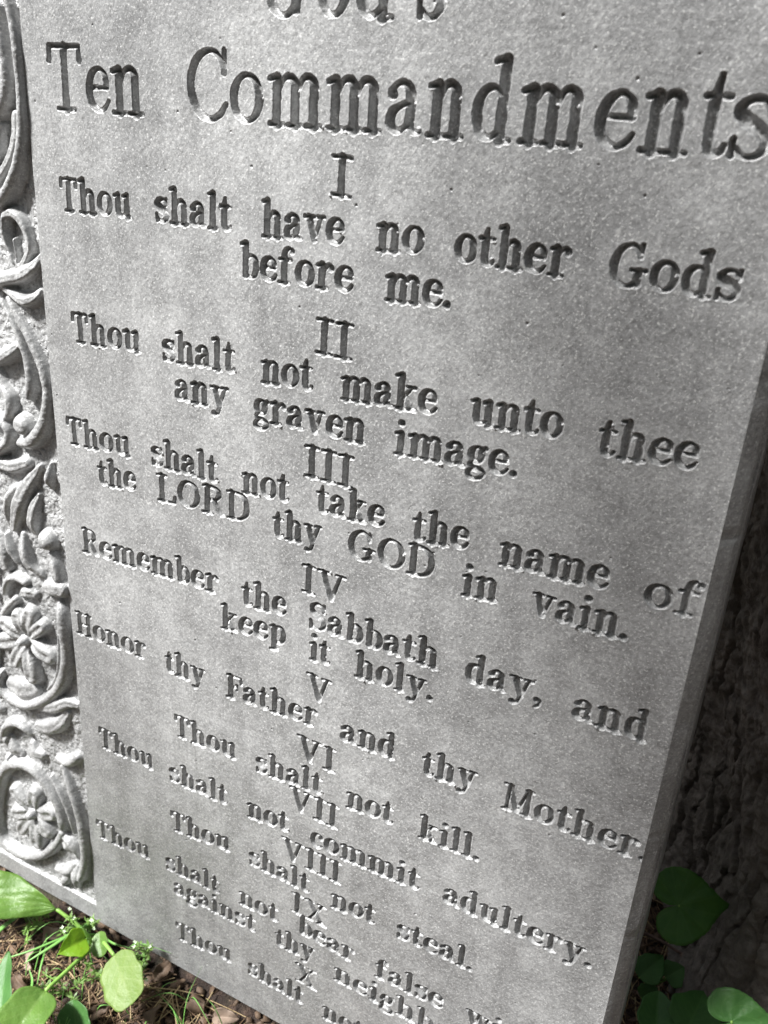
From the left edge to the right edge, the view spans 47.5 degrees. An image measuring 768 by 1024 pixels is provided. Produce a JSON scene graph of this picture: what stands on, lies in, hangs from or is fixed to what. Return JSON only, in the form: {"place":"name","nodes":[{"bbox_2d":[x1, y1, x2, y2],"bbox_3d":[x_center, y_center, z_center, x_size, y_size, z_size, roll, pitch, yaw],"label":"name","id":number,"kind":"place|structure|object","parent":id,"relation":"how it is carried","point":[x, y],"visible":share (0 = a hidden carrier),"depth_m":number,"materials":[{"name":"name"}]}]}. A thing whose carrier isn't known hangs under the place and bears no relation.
{"place":"outdoors","nodes":[
{"label":"outdoors","id":0,"kind":"place"},
{"bbox_2d":[0,867,674,1023],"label":"ground","id":1,"kind":"structure","parent":0,"point":[219,996],"depth_m":0.70,"materials":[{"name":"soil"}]},
{"bbox_2d":[11,973,27,989],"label":"fallen leaf","id":2,"kind":"object","parent":1,"relation":"on","point":[17,982],"visible":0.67,"depth_m":0.69,"materials":[{"name":"brown plant"}]},
{"bbox_2d":[24,944,37,974],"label":"fallen leaf","id":3,"kind":"object","parent":1,"relation":"on","point":[29,962],"visible":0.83,"depth_m":0.71,"materials":[{"name":"beige plant"}]},
{"bbox_2d":[22,914,49,944],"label":"tiny leaved weed","id":4,"kind":"object","parent":1,"relation":"on","point":[36,923],"visible":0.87,"depth_m":0.70,"materials":[{"name":"green plant"}]},
{"bbox_2d":[0,870,91,1023],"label":"broadleaf weed","id":5,"kind":"object","parent":1,"relation":"on","point":[20,897],"visible":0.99,"depth_m":0.64,"materials":[{"name":"green plant"}]},
{"bbox_2d":[35,926,63,943],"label":"fallen leaf","id":6,"kind":"object","parent":1,"relation":"on","point":[48,931],"visible":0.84,"depth_m":0.72,"materials":[{"name":"brown plant"}]},
{"bbox_2d":[35,968,79,1000],"bbox_3d":[-0.246,0.367,0.664,0.037,0.028,0.021,8,35,14],"label":"tiny leaved weed","id":7,"kind":"object","parent":1,"relation":"on","point":[59,992],"visible":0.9,"depth_m":0.66,"materials":[{"name":"green plant"}]},
{"bbox_2d":[0,918,131,985],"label":"grass tuft","id":8,"kind":"object","parent":1,"relation":"on","point":[55,942],"visible":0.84,"depth_m":0.69,"materials":[{"name":"green plant"}]},
{"bbox_2d":[57,928,90,956],"bbox_3d":[-0.235,0.342,0.684,0.020,0.046,0.032,8,35,14],"label":"leaf","id":9,"kind":"object","parent":1,"relation":"on","point":[75,943],"visible":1,"depth_m":0.67,"materials":[{"name":"green plant"}]},
{"bbox_2d":[57,907,101,935],"bbox_3d":[-0.245,0.334,0.706,0.037,0.034,0.018,-3,34,-2],"label":"tiny leaved weed","id":10,"kind":"object","parent":1,"relation":"on","point":[87,920],"visible":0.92,"depth_m":0.70,"materials":[{"name":"green plant"}]},
{"bbox_2d":[70,957,102,988],"bbox_3d":[-0.220,0.360,0.669,0.030,0.031,0.028,-1,34,2],"label":"tiny leaved weed","id":11,"kind":"object","parent":1,"relation":"on","point":[89,964],"visible":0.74,"depth_m":0.67,"materials":[{"name":"green plant"}]},
{"bbox_2d":[88,1003,108,1020],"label":"fallen leaf","id":12,"kind":"object","parent":1,"relation":"on","point":[100,1011],"visible":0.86,"depth_m":0.67,"materials":[{"name":"brown plant"}]},
{"bbox_2d":[90,931,143,1011],"bbox_3d":[-0.206,0.348,0.673,0.032,0.045,0.084,-19,37,-23],"label":"pale seedling","id":13,"kind":"object","parent":1,"relation":"on","point":[121,982],"visible":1,"depth_m":0.65,"materials":[{"name":"green plant"}]},
{"bbox_2d":[12,917,221,1023],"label":"sparse grass","id":14,"kind":"structure","parent":1,"relation":"on","point":[174,1012],"depth_m":0.68,"materials":[{"name":"green plant"}]},
{"bbox_2d":[132,940,154,981],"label":"tiny leaved weed","id":15,"kind":"object","parent":1,"relation":"on","point":[149,950],"visible":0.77,"depth_m":0.69,"materials":[{"name":"green plant"}]},
{"bbox_2d":[143,1004,161,1023],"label":"fallen leaf","id":16,"kind":"object","parent":1,"relation":"on","point":[150,1015],"visible":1,"depth_m":0.66,"materials":[{"name":"brown plant"}]},
{"bbox_2d":[148,960,172,983],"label":"fallen leaf","id":17,"kind":"object","parent":1,"relation":"on","point":[161,971],"visible":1,"depth_m":0.69,"materials":[{"name":"brown plant"}]},
{"bbox_2d":[186,990,207,1017],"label":"fallen leaf","id":18,"kind":"object","parent":1,"relation":"on","point":[192,1005],"visible":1,"depth_m":0.66,"materials":[{"name":"brown plant"}]},
{"bbox_2d":[207,1007,239,1023],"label":"fallen leaf","id":19,"kind":"object","parent":1,"relation":"on","point":[227,1016],"visible":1,"depth_m":0.66,"materials":[{"name":"brown plant"}]},
{"bbox_2d":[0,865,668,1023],"bbox_3d":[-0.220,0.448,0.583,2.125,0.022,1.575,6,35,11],"label":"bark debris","id":20,"kind":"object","parent":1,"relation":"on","point":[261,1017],"visible":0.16,"depth_m":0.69,"materials":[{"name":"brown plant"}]},
{"bbox_2d":[0,0,767,1023],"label":"stone tablet","id":21,"kind":"object","parent":1,"relation":"on","point":[382,418],"visible":1,"depth_m":0.46,"materials":[{"name":"grey stone"}]},
{"bbox_2d":[635,953,684,998],"bbox_3d":[0.207,0.352,0.658,0.038,0.033,0.028,-15,36,-18],"label":"shade weed","id":22,"kind":"object","parent":1,"relation":"on","point":[651,970],"visible":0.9,"depth_m":0.65,"materials":[{"name":"green plant"}]},
{"bbox_2d":[643,931,682,956],"bbox_3d":[0.221,0.343,0.683,0.047,0.013,0.010,17,38,26],"label":"fallen twig","id":23,"kind":"object","parent":1,"relation":"on","point":[662,942],"visible":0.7,"depth_m":0.69,"materials":[{"name":"brown wood"}]},
{"bbox_2d":[654,866,728,945],"bbox_3d":[0.218,0.309,0.642,0.064,0.121,0.040,-22,39,-26],"label":"violet plant","id":24,"kind":"object","parent":1,"relation":"on","point":[695,912],"visible":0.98,"depth_m":0.61,"materials":[{"name":"green plant"}]},
{"bbox_2d":[637,987,767,1023],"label":"shade weed","id":25,"kind":"object","parent":1,"relation":"on","point":[728,1005],"visible":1,"depth_m":0.59,"materials":[{"name":"green plant"}]},
{"bbox_2d":[659,449,767,1023],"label":"tree","id":26,"kind":"object","parent":1,"relation":"on","point":[717,841],"visible":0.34,"depth_m":0.60,"materials":[{"name":"brown plant"}]}
]}

